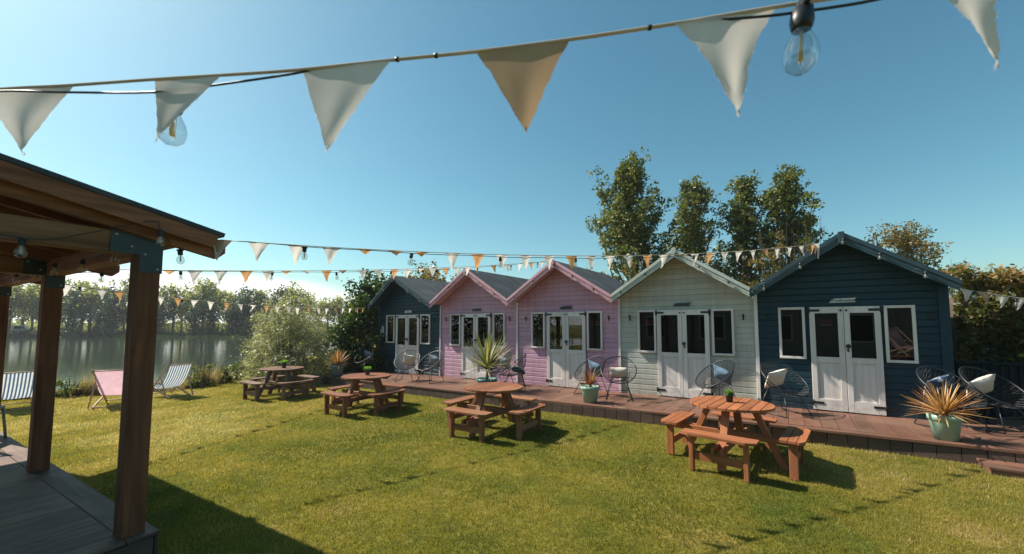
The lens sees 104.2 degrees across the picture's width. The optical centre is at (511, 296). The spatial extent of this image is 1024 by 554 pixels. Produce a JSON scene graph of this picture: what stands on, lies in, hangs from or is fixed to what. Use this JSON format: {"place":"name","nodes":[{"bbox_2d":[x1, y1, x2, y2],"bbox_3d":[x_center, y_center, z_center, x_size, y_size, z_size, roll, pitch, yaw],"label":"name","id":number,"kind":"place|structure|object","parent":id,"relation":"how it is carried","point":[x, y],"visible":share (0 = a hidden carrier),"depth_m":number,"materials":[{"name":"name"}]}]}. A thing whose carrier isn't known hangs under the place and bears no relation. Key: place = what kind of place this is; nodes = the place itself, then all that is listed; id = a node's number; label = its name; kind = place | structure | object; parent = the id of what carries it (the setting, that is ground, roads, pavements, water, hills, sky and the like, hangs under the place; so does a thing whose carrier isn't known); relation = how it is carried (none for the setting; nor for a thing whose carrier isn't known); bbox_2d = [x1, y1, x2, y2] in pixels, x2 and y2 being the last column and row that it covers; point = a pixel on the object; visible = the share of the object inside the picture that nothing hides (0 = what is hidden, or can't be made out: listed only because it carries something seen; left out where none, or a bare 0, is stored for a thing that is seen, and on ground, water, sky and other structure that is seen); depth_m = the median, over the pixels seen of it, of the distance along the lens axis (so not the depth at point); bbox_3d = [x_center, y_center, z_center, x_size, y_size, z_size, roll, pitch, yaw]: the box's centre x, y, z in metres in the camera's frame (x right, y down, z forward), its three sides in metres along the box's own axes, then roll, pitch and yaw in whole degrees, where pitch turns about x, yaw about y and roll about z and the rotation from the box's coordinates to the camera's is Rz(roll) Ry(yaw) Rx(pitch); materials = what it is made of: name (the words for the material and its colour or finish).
{"place":"outdoors","nodes":[
{"label":"outdoors","id":0,"kind":"place"},
{"bbox_2d":[4,337,336,392],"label":"lake","id":1,"kind":"structure","parent":0,"point":[78,356],"depth_m":34.80,"materials":[{"name":"grey liquid"}]},
{"bbox_2d":[0,0,878,146],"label":"festoon lights","id":2,"kind":"object","parent":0,"point":[802,17],"visible":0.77,"depth_m":0.86,"materials":[{"name":"black metal"}]},
{"bbox_2d":[0,0,1000,155],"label":"bunting","id":3,"kind":"object","parent":2,"relation":"hanging from","point":[521,73],"visible":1,"depth_m":0.97,"materials":[{"name":"white fabric"}]},
{"bbox_2d":[0,325,1023,553],"bbox_3d":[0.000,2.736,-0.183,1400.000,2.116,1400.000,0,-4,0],"label":"ground","id":4,"kind":"structure","parent":0,"point":[711,467],"depth_m":4.35,"materials":[{"name":"plant"}]},
{"bbox_2d":[0,371,33,411],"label":"deckchair","id":5,"kind":"object","parent":4,"relation":"on","point":[16,385],"visible":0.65,"depth_m":9.04,"materials":[{"name":"fabric"}]},
{"bbox_2d":[7,283,37,332],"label":"lakeside tree","id":6,"kind":"object","parent":4,"relation":"on","point":[15,297],"visible":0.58,"depth_m":83.21,"materials":[{"name":"green plant"}]},
{"bbox_2d":[20,286,65,322],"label":"lakeside tree","id":7,"kind":"object","parent":4,"relation":"on","point":[28,305],"visible":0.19,"depth_m":85.02,"materials":[{"name":"green plant"}]},
{"bbox_2d":[20,276,70,321],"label":"lakeside tree","id":8,"kind":"object","parent":4,"relation":"on","point":[37,292],"visible":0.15,"depth_m":83.82,"materials":[{"name":"green plant"}]},
{"bbox_2d":[55,376,90,397],"bbox_3d":[-11.919,2.458,10.765,0.790,0.600,0.992,-3,-5,35],"label":"weed plant","id":9,"kind":"object","parent":4,"relation":"on","point":[75,388],"visible":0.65,"depth_m":10.67,"materials":[{"name":"green plant"}]},
{"bbox_2d":[60,285,98,331],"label":"lakeside tree","id":10,"kind":"object","parent":4,"relation":"on","point":[71,311],"visible":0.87,"depth_m":80.73,"materials":[{"name":"green plant"}]},
{"bbox_2d":[0,431,159,553],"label":"pavilion deck","id":11,"kind":"structure","parent":4,"relation":"on","point":[54,509],"depth_m":3.33,"materials":[{"name":"wood"}]},
{"bbox_2d":[0,153,224,539],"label":"timber pavilion","id":12,"kind":"structure","parent":11,"relation":"on","point":[36,202],"depth_m":3.08,"materials":[{"name":"wood"}]},
{"bbox_2d":[0,220,219,282],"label":"festoon lights","id":13,"kind":"object","parent":12,"relation":"hanging from","point":[21,241],"visible":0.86,"depth_m":3.04,"materials":[{"name":"black plastic"}]},
{"bbox_2d":[120,261,544,282],"bbox_3d":[-1.894,-0.550,7.299,7.555,1.016,0.140,3,-5,-40],"label":"bunting","id":14,"kind":"object","parent":12,"relation":"hanging from","point":[194,274],"visible":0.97,"depth_m":6.39},
{"bbox_2d":[163,262,538,278],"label":"festoon lights","id":15,"kind":"object","parent":12,"relation":"hanging from","point":[181,273],"visible":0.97,"depth_m":6.47,"materials":[{"name":"black plastic"}]},
{"bbox_2d":[213,239,813,269],"bbox_3d":[1.294,-0.613,5.152,8.526,0.821,0.129,2,-4,-23],"label":"bunting","id":16,"kind":"object","parent":12,"relation":"hanging from","point":[221,245],"visible":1,"depth_m":4.43},
{"bbox_2d":[233,240,805,268],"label":"festoon lights","id":17,"kind":"object","parent":12,"relation":"hanging from","point":[304,249],"visible":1,"depth_m":4.56,"materials":[{"name":"black plastic"}]},
{"bbox_2d":[62,278,102,332],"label":"lakeside tree","id":18,"kind":"object","parent":4,"relation":"on","point":[70,282],"visible":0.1,"depth_m":86.88,"materials":[{"name":"green plant"}]},
{"bbox_2d":[62,278,117,332],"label":"lakeside tree","id":19,"kind":"object","parent":4,"relation":"on","point":[87,292],"visible":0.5,"depth_m":83.44,"materials":[{"name":"green plant"}]},
{"bbox_2d":[85,304,111,332],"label":"lakeside tree","id":20,"kind":"object","parent":4,"relation":"on","point":[98,320],"visible":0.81,"depth_m":79.36,"materials":[{"name":"green plant"}]},
{"bbox_2d":[87,369,122,408],"bbox_3d":[-9.533,2.136,9.590,0.636,0.912,1.001,2,-4,-28],"label":"deckchair","id":21,"kind":"object","parent":4,"relation":"on","point":[109,382],"visible":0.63,"depth_m":9.33,"materials":[{"name":"fabric"}]},
{"bbox_2d":[96,284,127,332],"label":"lakeside tree","id":22,"kind":"object","parent":4,"relation":"on","point":[113,313],"visible":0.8,"depth_m":79.60,"materials":[{"name":"green plant"}]},
{"bbox_2d":[7,364,243,400],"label":"reeds","id":23,"kind":"object","parent":4,"relation":"on","point":[204,378],"visible":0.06,"depth_m":11.67,"materials":[{"name":"plant"}]},
{"bbox_2d":[107,274,162,316],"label":"lakeside tree","id":24,"kind":"object","parent":4,"relation":"on","point":[125,287],"visible":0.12,"depth_m":80.54,"materials":[{"name":"green plant"}]},
{"bbox_2d":[157,296,180,331],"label":"lakeside tree","id":25,"kind":"object","parent":4,"relation":"on","point":[161,314],"visible":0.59,"depth_m":80.24,"materials":[{"name":"green plant"}]},
{"bbox_2d":[7,322,332,336],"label":"bank undergrowth","id":26,"kind":"object","parent":4,"relation":"on","point":[64,333],"visible":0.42,"depth_m":78.22,"materials":[{"name":"green plant"}]},
{"bbox_2d":[153,362,193,398],"bbox_3d":[-9.225,2.218,10.746,1.001,0.912,0.636,-2,-4,22],"label":"deckchair","id":27,"kind":"object","parent":4,"relation":"on","point":[176,375],"visible":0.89,"depth_m":10.65,"materials":[{"name":"fabric"}]},
{"bbox_2d":[159,282,194,331],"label":"lakeside tree","id":28,"kind":"object","parent":4,"relation":"on","point":[171,289],"visible":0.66,"depth_m":83.57,"materials":[{"name":"green plant"}]},
{"bbox_2d":[11,318,364,332],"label":"distant wood","id":29,"kind":"object","parent":4,"relation":"on","point":[169,327],"visible":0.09,"depth_m":92.42,"materials":[{"name":"plant"}]},
{"bbox_2d":[176,373,204,388],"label":"weed plant","id":30,"kind":"object","parent":4,"relation":"on","point":[196,380],"visible":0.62,"depth_m":12.11,"materials":[{"name":"green plant"}]},
{"bbox_2d":[180,294,207,332],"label":"lakeside tree","id":31,"kind":"object","parent":4,"relation":"on","point":[192,318],"visible":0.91,"depth_m":79.36,"materials":[{"name":"green plant"}]},
{"bbox_2d":[190,356,217,386],"bbox_3d":[-9.691,2.342,12.604,0.981,1.100,0.801,0,-4,0],"label":"weed plant","id":32,"kind":"object","parent":4,"relation":"on","point":[200,370],"visible":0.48,"depth_m":12.52,"materials":[{"name":"green plant"}]},
{"bbox_2d":[184,277,226,331],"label":"lakeside tree","id":33,"kind":"object","parent":4,"relation":"on","point":[204,287],"visible":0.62,"depth_m":85.39,"materials":[{"name":"green plant"}]},
{"bbox_2d":[196,295,222,333],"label":"lakeside tree","id":34,"kind":"object","parent":4,"relation":"on","point":[209,314],"visible":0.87,"depth_m":80.47,"materials":[{"name":"green plant"}]},
{"bbox_2d":[213,361,235,382],"bbox_3d":[-9.627,2.497,13.291,0.702,0.798,0.865,2,-4,-29],"label":"weed plant","id":35,"kind":"object","parent":4,"relation":"on","point":[227,376],"visible":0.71,"depth_m":13.22,"materials":[{"name":"green plant"}]},
{"bbox_2d":[221,299,240,333],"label":"lakeside tree","id":36,"kind":"object","parent":4,"relation":"on","point":[225,319],"visible":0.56,"depth_m":79.92,"materials":[{"name":"green plant"}]},
{"bbox_2d":[227,294,250,332],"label":"lakeside tree","id":37,"kind":"object","parent":4,"relation":"on","point":[233,314],"visible":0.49,"depth_m":79.98,"materials":[{"name":"green plant"}]},
{"bbox_2d":[231,284,266,333],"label":"lakeside tree","id":38,"kind":"object","parent":4,"relation":"on","point":[244,313],"visible":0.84,"depth_m":79.20,"materials":[{"name":"green plant"}]},
{"bbox_2d":[240,287,273,331],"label":"lakeside tree","id":39,"kind":"object","parent":4,"relation":"on","point":[260,301],"visible":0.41,"depth_m":82.67,"materials":[{"name":"green plant"}]},
{"bbox_2d":[255,285,290,327],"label":"lakeside tree","id":40,"kind":"object","parent":4,"relation":"on","point":[275,294],"visible":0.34,"depth_m":80.98,"materials":[{"name":"green plant"}]},
{"bbox_2d":[240,366,318,401],"bbox_3d":[-6.150,2.273,10.622,1.712,0.755,1.712,-2,-5,33],"label":"round picnic table","id":41,"kind":"object","parent":4,"relation":"on","point":[257,389],"visible":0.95,"depth_m":10.36,"materials":[{"name":"brown wood"}]},
{"bbox_2d":[221,292,343,386],"bbox_3d":[-7.545,1.138,13.513,3.430,3.532,3.392,0,-4,0],"label":"willow bush","id":42,"kind":"object","parent":4,"relation":"on","point":[295,332],"visible":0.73,"depth_m":13.05,"materials":[{"name":"green plant"}]},
{"bbox_2d":[254,340,325,389],"bbox_3d":[-6.840,2.057,12.325,2.054,1.525,1.472,0,-4,0],"label":"willow bush","id":43,"kind":"object","parent":4,"relation":"on","point":[290,362],"visible":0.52,"depth_m":12.29,"materials":[{"name":"green plant"}]},
{"bbox_2d":[276,280,309,326],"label":"lakeside tree","id":44,"kind":"object","parent":4,"relation":"on","point":[296,292],"visible":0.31,"depth_m":85.90,"materials":[{"name":"green plant"}]},
{"bbox_2d":[287,289,323,324],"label":"lakeside tree","id":45,"kind":"object","parent":4,"relation":"on","point":[302,298],"visible":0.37,"depth_m":83.24,"materials":[{"name":"green plant"}]},
{"bbox_2d":[312,295,344,330],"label":"lakeside tree","id":46,"kind":"object","parent":4,"relation":"on","point":[327,305],"visible":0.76,"depth_m":87.25,"materials":[{"name":"green plant"}]},
{"bbox_2d":[321,373,407,417],"bbox_3d":[-3.220,2.113,8.799,1.712,0.755,1.712,-2,-5,33],"label":"round picnic table","id":47,"kind":"object","parent":4,"relation":"on","point":[347,397],"visible":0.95,"depth_m":8.51,"materials":[{"name":"brown wood"}]},
{"bbox_2d":[316,268,416,373],"bbox_3d":[-5.254,0.907,15.511,3.800,4.174,3.961,0,-4,0],"label":"laurel bush","id":48,"kind":"object","parent":4,"relation":"on","point":[353,338],"visible":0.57,"depth_m":14.24,"materials":[{"name":"green plant"}]},
{"bbox_2d":[402,261,444,337],"bbox_3d":[-3.752,0.754,17.087,3.870,4.679,3.489,-1,-4,17],"label":"laurel bush","id":49,"kind":"object","parent":4,"relation":"on","point":[426,318],"visible":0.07,"depth_m":16.95,"materials":[{"name":"green plant"}]},
{"bbox_2d":[411,258,459,281],"bbox_3d":[-3.688,0.633,18.787,2.705,5.057,3.206,0,-4,0],"label":"young tree","id":50,"kind":"object","parent":4,"relation":"on","point":[423,270],"visible":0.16,"depth_m":19.01,"materials":[{"name":"green plant"}]},
{"bbox_2d":[442,382,544,442],"bbox_3d":[-0.330,1.953,7.005,1.712,0.755,1.712,-2,-5,33],"label":"round picnic table","id":51,"kind":"object","parent":4,"relation":"on","point":[476,412],"visible":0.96,"depth_m":6.72,"materials":[{"name":"brown wood"}]},
{"bbox_2d":[585,145,686,283],"bbox_3d":[5.086,-1.625,16.847,3.848,9.105,4.366,0,-4,0],"label":"poplar tree","id":52,"kind":"object","parent":4,"relation":"on","point":[625,218],"visible":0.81,"depth_m":16.41,"materials":[{"name":"green plant"}]},
{"bbox_2d":[321,371,1023,464],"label":"timber deck","id":53,"kind":"structure","parent":4,"relation":"on","point":[903,435],"depth_m":6.36,"materials":[{"name":"wood"}]},
{"bbox_2d":[324,347,348,376],"bbox_3d":[-5.563,2.046,12.614,0.900,0.917,0.989,1,-4,-21],"label":"potted cordyline","id":54,"kind":"object","parent":53,"relation":"on","point":[337,367],"visible":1,"depth_m":12.50,"materials":[{"name":"plant"}]},
{"bbox_2d":[394,350,419,381],"bbox_3d":[-3.009,1.966,11.426,0.742,0.856,0.651,0,-4,6],"label":"wire chair","id":55,"kind":"object","parent":53,"relation":"on","point":[407,368],"visible":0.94,"depth_m":11.49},
{"bbox_2d":[367,275,449,375],"bbox_3d":[-2.743,0.993,14.482,3.108,3.287,3.665,-3,-5,35],"label":"beach hut","id":56,"kind":"object","parent":53,"relation":"on","point":[396,299],"visible":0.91,"depth_m":13.49,"materials":[{"name":"teal paint"}]},
{"bbox_2d":[63,285,363,313],"bbox_3d":[-6.133,0.225,10.073,0.149,0.390,8.143,-1,-4,15],"label":"bunting","id":57,"kind":"object","parent":56,"relation":"hanging from","point":[66,289],"visible":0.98,"depth_m":8.35},
{"bbox_2d":[394,315,406,372],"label":"door","id":58,"kind":"structure","parent":56,"relation":"in","point":[399,348],"depth_m":13.49,"materials":[{"name":"white wood"}]},
{"bbox_2d":[405,315,419,373],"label":"door","id":59,"kind":"structure","parent":56,"relation":"in","point":[409,347],"depth_m":13.08,"materials":[{"name":"white wood"}]},
{"bbox_2d":[416,350,443,383],"bbox_3d":[-2.281,1.934,11.076,0.742,0.856,0.651,-3,-5,37],"label":"wire chair","id":60,"kind":"object","parent":53,"relation":"on","point":[429,368],"visible":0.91,"depth_m":11.13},
{"bbox_2d":[429,268,528,382],"bbox_3d":[-0.295,0.877,12.772,2.953,3.224,3.665,-3,-5,35],"label":"beach hut","id":61,"kind":"object","parent":53,"relation":"on","point":[468,303],"visible":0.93,"depth_m":11.85,"materials":[{"name":"pink paint"}]},
{"bbox_2d":[460,314,475,378],"bbox_3d":[-1.298,1.439,11.763,0.576,1.889,0.057,-3,-5,35],"label":"door","id":62,"kind":"structure","parent":61,"relation":"in","point":[464,349],"depth_m":11.75,"materials":[{"name":"white wood"}]},
{"bbox_2d":[474,313,490,378],"bbox_3d":[-0.843,1.415,11.404,0.577,1.889,0.128,-3,-5,35],"label":"door","id":63,"kind":"structure","parent":61,"relation":"in","point":[480,372],"depth_m":11.49,"materials":[{"name":"white wood"}]},
{"bbox_2d":[452,330,519,382],"bbox_3d":[-0.541,1.486,9.464,1.581,1.485,1.715,-1,-4,10],"label":"potted cordyline","id":64,"kind":"object","parent":53,"relation":"on","point":[489,359],"visible":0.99,"depth_m":9.43,"materials":[{"name":"plant"}]},
{"bbox_2d":[500,354,526,390],"bbox_3d":[0.026,1.808,9.649,0.651,0.856,0.742,0,-4,-3],"label":"wire chair","id":65,"kind":"object","parent":53,"relation":"on","point":[523,366],"visible":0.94,"depth_m":9.56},
{"bbox_2d":[506,259,623,391],"bbox_3d":[2.064,0.761,11.124,2.893,3.173,3.665,-3,-5,35],"label":"beach hut","id":66,"kind":"object","parent":53,"relation":"on","point":[566,325],"visible":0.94,"depth_m":10.14,"materials":[{"name":"pink paint"}]},
{"bbox_2d":[531,312,544,347],"bbox_3d":[0.681,0.866,10.432,0.410,0.935,0.062,-3,-5,35],"label":"window","id":67,"kind":"structure","parent":66,"relation":"in","point":[532,313],"depth_m":10.41,"materials":[{"name":"white wood"}]},
{"bbox_2d":[546,312,565,386],"bbox_3d":[1.106,1.310,10.084,0.566,1.858,0.057,-3,-5,35],"label":"door","id":68,"kind":"structure","parent":66,"relation":"in","point":[556,358],"depth_m":10.05,"materials":[{"name":"white wood"}]},
{"bbox_2d":[564,311,586,388],"bbox_3d":[1.553,1.287,9.729,0.567,1.858,0.128,-3,-5,35],"label":"door","id":69,"kind":"structure","parent":66,"relation":"in","point":[574,358],"depth_m":9.76,"materials":[{"name":"white wood"}]},
{"bbox_2d":[587,311,602,350],"bbox_3d":[1.975,0.806,9.528,0.390,0.935,0.062,-3,-5,35],"label":"window","id":70,"kind":"structure","parent":66,"relation":"in","point":[601,315],"depth_m":9.46,"materials":[{"name":"white wood"}]},
{"bbox_2d":[570,364,601,402],"bbox_3d":[1.562,1.705,7.953,0.835,0.790,0.764,0,-4,-3],"label":"potted cordyline","id":71,"kind":"object","parent":53,"relation":"on","point":[590,390],"visible":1,"depth_m":7.87,"materials":[{"name":"ceramic"}]},
{"bbox_2d":[574,355,608,396],"bbox_3d":[1.716,1.729,8.774,0.651,0.856,0.742,2,-4,-28],"label":"wire chair","id":72,"kind":"object","parent":53,"relation":"on","point":[591,374],"visible":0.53,"depth_m":8.88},
{"bbox_2d":[601,356,636,400],"bbox_3d":[2.237,1.693,8.349,0.742,0.856,0.651,-1,-4,15],"label":"wire chair","id":73,"kind":"object","parent":53,"relation":"on","point":[612,380],"visible":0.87,"depth_m":8.43,"materials":[{"name":"metal"}]},
{"bbox_2d":[609,367,627,376],"bbox_3d":[2.279,1.608,8.515,0.400,0.248,0.139,-1,30,15],"label":"cushion","id":74,"kind":"object","parent":73,"relation":"on","point":[618,372],"visible":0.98,"depth_m":8.46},
{"bbox_2d":[610,248,756,399],"bbox_3d":[4.337,0.652,9.536,2.743,3.117,3.665,-3,-5,35],"label":"beach hut","id":75,"kind":"object","parent":53,"relation":"on","point":[683,323],"visible":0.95,"depth_m":8.49,"materials":[{"name":"green paint"}]},
{"bbox_2d":[637,310,656,352],"bbox_3d":[2.987,0.758,8.820,0.400,0.935,0.062,-3,-5,35],"label":"window","id":76,"kind":"structure","parent":75,"relation":"in","point":[638,311],"depth_m":8.79,"materials":[{"name":"white wood"}]},
{"bbox_2d":[655,310,683,396],"bbox_3d":[3.359,1.190,8.511,0.546,1.827,0.057,-3,-5,35],"label":"door","id":77,"kind":"structure","parent":75,"relation":"in","point":[670,364],"depth_m":8.48,"materials":[{"name":"white wood"}]},
{"bbox_2d":[682,309,712,397],"bbox_3d":[3.789,1.167,8.168,0.547,1.827,0.128,-3,-5,35],"label":"door","id":78,"kind":"structure","parent":75,"relation":"in","point":[693,363],"depth_m":8.20,"materials":[{"name":"white wood"}]},
{"bbox_2d":[711,308,734,355],"bbox_3d":[4.216,0.701,7.962,0.400,0.935,0.062,-3,-5,35],"label":"window","id":79,"kind":"structure","parent":75,"relation":"in","point":[731,309],"depth_m":7.94,"materials":[{"name":"white wood"}]},
{"bbox_2d":[695,359,735,396],"bbox_3d":[3.839,1.619,7.536,0.651,0.856,0.742,1,-4,-13],"label":"wire chair","id":80,"kind":"object","parent":53,"relation":"on","point":[716,383],"visible":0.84,"depth_m":7.63,"materials":[{"name":"metal"}]},
{"bbox_2d":[713,364,731,385],"bbox_3d":[4.000,1.476,7.582,0.138,0.370,0.370,-34,32,-13],"label":"cushion","id":81,"kind":"object","parent":80,"relation":"on","point":[720,373],"visible":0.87,"depth_m":7.51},
{"bbox_2d":[760,361,812,417],"bbox_3d":[4.647,1.557,6.790,0.742,0.856,0.651,1,-4,-14],"label":"wire chair","id":82,"kind":"object","parent":53,"relation":"on","point":[763,372],"visible":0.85,"depth_m":6.81,"materials":[{"name":"metal"}]},
{"bbox_2d":[764,368,787,387],"bbox_3d":[4.606,1.422,6.959,0.370,0.370,0.139,-12,32,-7],"label":"cushion","id":83,"kind":"object","parent":82,"relation":"on","point":[776,377],"visible":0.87,"depth_m":6.88,"materials":[{"name":"fabric"}]},
{"bbox_2d":[749,231,961,419],"bbox_3d":[6.510,0.543,8.019,2.688,3.073,3.665,-3,-5,35],"label":"beach hut","id":84,"kind":"object","parent":53,"relation":"on","point":[847,326],"visible":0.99,"depth_m":6.90,"materials":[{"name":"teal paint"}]},
{"bbox_2d":[778,307,806,358],"bbox_3d":[5.141,0.658,7.316,0.400,0.935,0.062,-3,-5,35],"label":"window","id":85,"kind":"structure","parent":84,"relation":"in","point":[783,308],"depth_m":7.28,"materials":[{"name":"white wood"}]},
{"bbox_2d":[806,307,848,411],"bbox_3d":[5.530,1.074,6.996,0.506,1.798,0.057,-3,-5,35],"label":"door","id":86,"kind":"structure","parent":84,"relation":"in","point":[829,377],"depth_m":6.96,"materials":[{"name":"white wood"}]},
{"bbox_2d":[751,237,959,291],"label":"festoon lights","id":87,"kind":"object","parent":84,"relation":"attached to","point":[879,254],"visible":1,"depth_m":6.38,"materials":[{"name":"white plastic"}]},
{"bbox_2d":[843,306,888,415],"bbox_3d":[5.928,1.052,6.674,0.507,1.798,0.128,-3,-5,35],"label":"door","id":88,"kind":"structure","parent":84,"relation":"in","point":[865,376],"depth_m":6.68,"materials":[{"name":"white wood"}]},
{"bbox_2d":[883,305,918,363],"bbox_3d":[6.327,0.602,6.487,0.375,0.935,0.062,-3,-5,35],"label":"window","id":89,"kind":"structure","parent":84,"relation":"in","point":[913,313],"depth_m":6.45,"materials":[{"name":"white wood"}]},
{"bbox_2d":[960,288,1023,309],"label":"bunting","id":90,"kind":"object","parent":84,"relation":"hanging from","point":[985,297],"visible":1,"depth_m":5.73},
{"bbox_2d":[902,380,993,441],"bbox_3d":[5.695,1.467,5.255,0.855,0.795,0.824,1,-4,-10],"label":"potted cordyline","id":91,"kind":"object","parent":53,"relation":"on","point":[945,423],"visible":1,"depth_m":5.18,"materials":[{"name":"plant"}]},
{"bbox_2d":[914,366,991,432],"bbox_3d":[6.365,1.467,5.774,0.742,0.856,0.651,0,-4,-6],"label":"wire chair","id":92,"kind":"object","parent":53,"relation":"on","point":[924,385],"visible":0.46,"depth_m":5.86,"materials":[{"name":"metal"}]},
{"bbox_2d":[923,374,951,397],"bbox_3d":[6.348,1.333,5.947,0.370,0.370,0.139,-21,30,7],"label":"cushion","id":93,"kind":"object","parent":92,"relation":"on","point":[936,382],"visible":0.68,"depth_m":5.87,"materials":[{"name":"fabric"}]},
{"bbox_2d":[954,360,1023,419],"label":"ribbed fence","id":94,"kind":"object","parent":53,"relation":"on","point":[1012,372],"visible":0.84,"depth_m":6.37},
{"bbox_2d":[958,366,1023,433],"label":"wire chair","id":95,"kind":"object","parent":53,"relation":"on","point":[993,403],"visible":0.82,"depth_m":5.77,"materials":[{"name":"metal"}]},
{"bbox_2d":[966,373,995,397],"bbox_3d":[6.937,1.324,5.902,0.370,0.370,0.139,-26,29,9],"label":"cushion","id":96,"kind":"object","parent":95,"relation":"on","point":[984,384],"visible":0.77,"depth_m":5.83,"materials":[{"name":"fabric"}]},
{"bbox_2d":[663,175,735,275],"bbox_3d":[8.028,-1.190,17.613,2.992,8.347,3.349,0,-4,0],"label":"poplar tree","id":97,"kind":"object","parent":4,"relation":"on","point":[694,234],"visible":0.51,"depth_m":17.31,"materials":[{"name":"green plant"}]},
{"bbox_2d":[661,396,810,481],"bbox_3d":[2.920,1.784,5.293,1.644,0.755,1.644,-3,-5,41],"label":"round picnic table","id":98,"kind":"object","parent":4,"relation":"on","point":[793,439],"visible":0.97,"depth_m":5.00,"materials":[{"name":"orange wood"}]},
{"bbox_2d":[711,169,780,286],"bbox_3d":[10.068,-1.245,17.290,2.920,8.407,3.279,-3,-5,39],"label":"poplar tree","id":99,"kind":"object","parent":4,"relation":"on","point":[743,224],"visible":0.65,"depth_m":16.92,"materials":[{"name":"green plant"}]},
{"bbox_2d":[743,221,791,287],"bbox_3d":[8.974,0.067,13.630,3.319,5.320,2.435,0,-4,0],"label":"scrub bush","id":100,"kind":"object","parent":4,"relation":"on","point":[772,256],"visible":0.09,"depth_m":13.49,"materials":[{"name":"green plant"}]},
{"bbox_2d":[735,163,833,279],"bbox_3d":[11.575,-1.353,16.710,3.823,8.542,3.500,0,-4,0],"label":"poplar tree","id":101,"kind":"object","parent":4,"relation":"on","point":[786,195],"visible":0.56,"depth_m":16.38,"materials":[{"name":"green plant"}]},
{"bbox_2d":[865,219,953,292],"bbox_3d":[15.197,-0.151,15.856,3.190,6.035,2.578,-2,-5,32],"label":"birch tree","id":102,"kind":"object","parent":4,"relation":"on","point":[910,243],"visible":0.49,"depth_m":15.30,"materials":[{"name":"green plant"}]},
{"bbox_2d":[938,260,1023,365],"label":"beech hedge","id":103,"kind":"object","parent":4,"relation":"on","point":[991,331],"visible":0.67,"depth_m":7.17,"materials":[{"name":"green plant"}]},
{"bbox_2d":[976,458,1023,478],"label":"deck step","id":104,"kind":"object","parent":4,"relation":"on","point":[1004,468],"visible":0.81,"depth_m":4.60,"materials":[{"name":"wood"}]},
{"bbox_2d":[0,0,1023,324],"label":"sky","id":105,"kind":"structure","parent":0,"point":[903,113],"materials":[{"name":"blue"}]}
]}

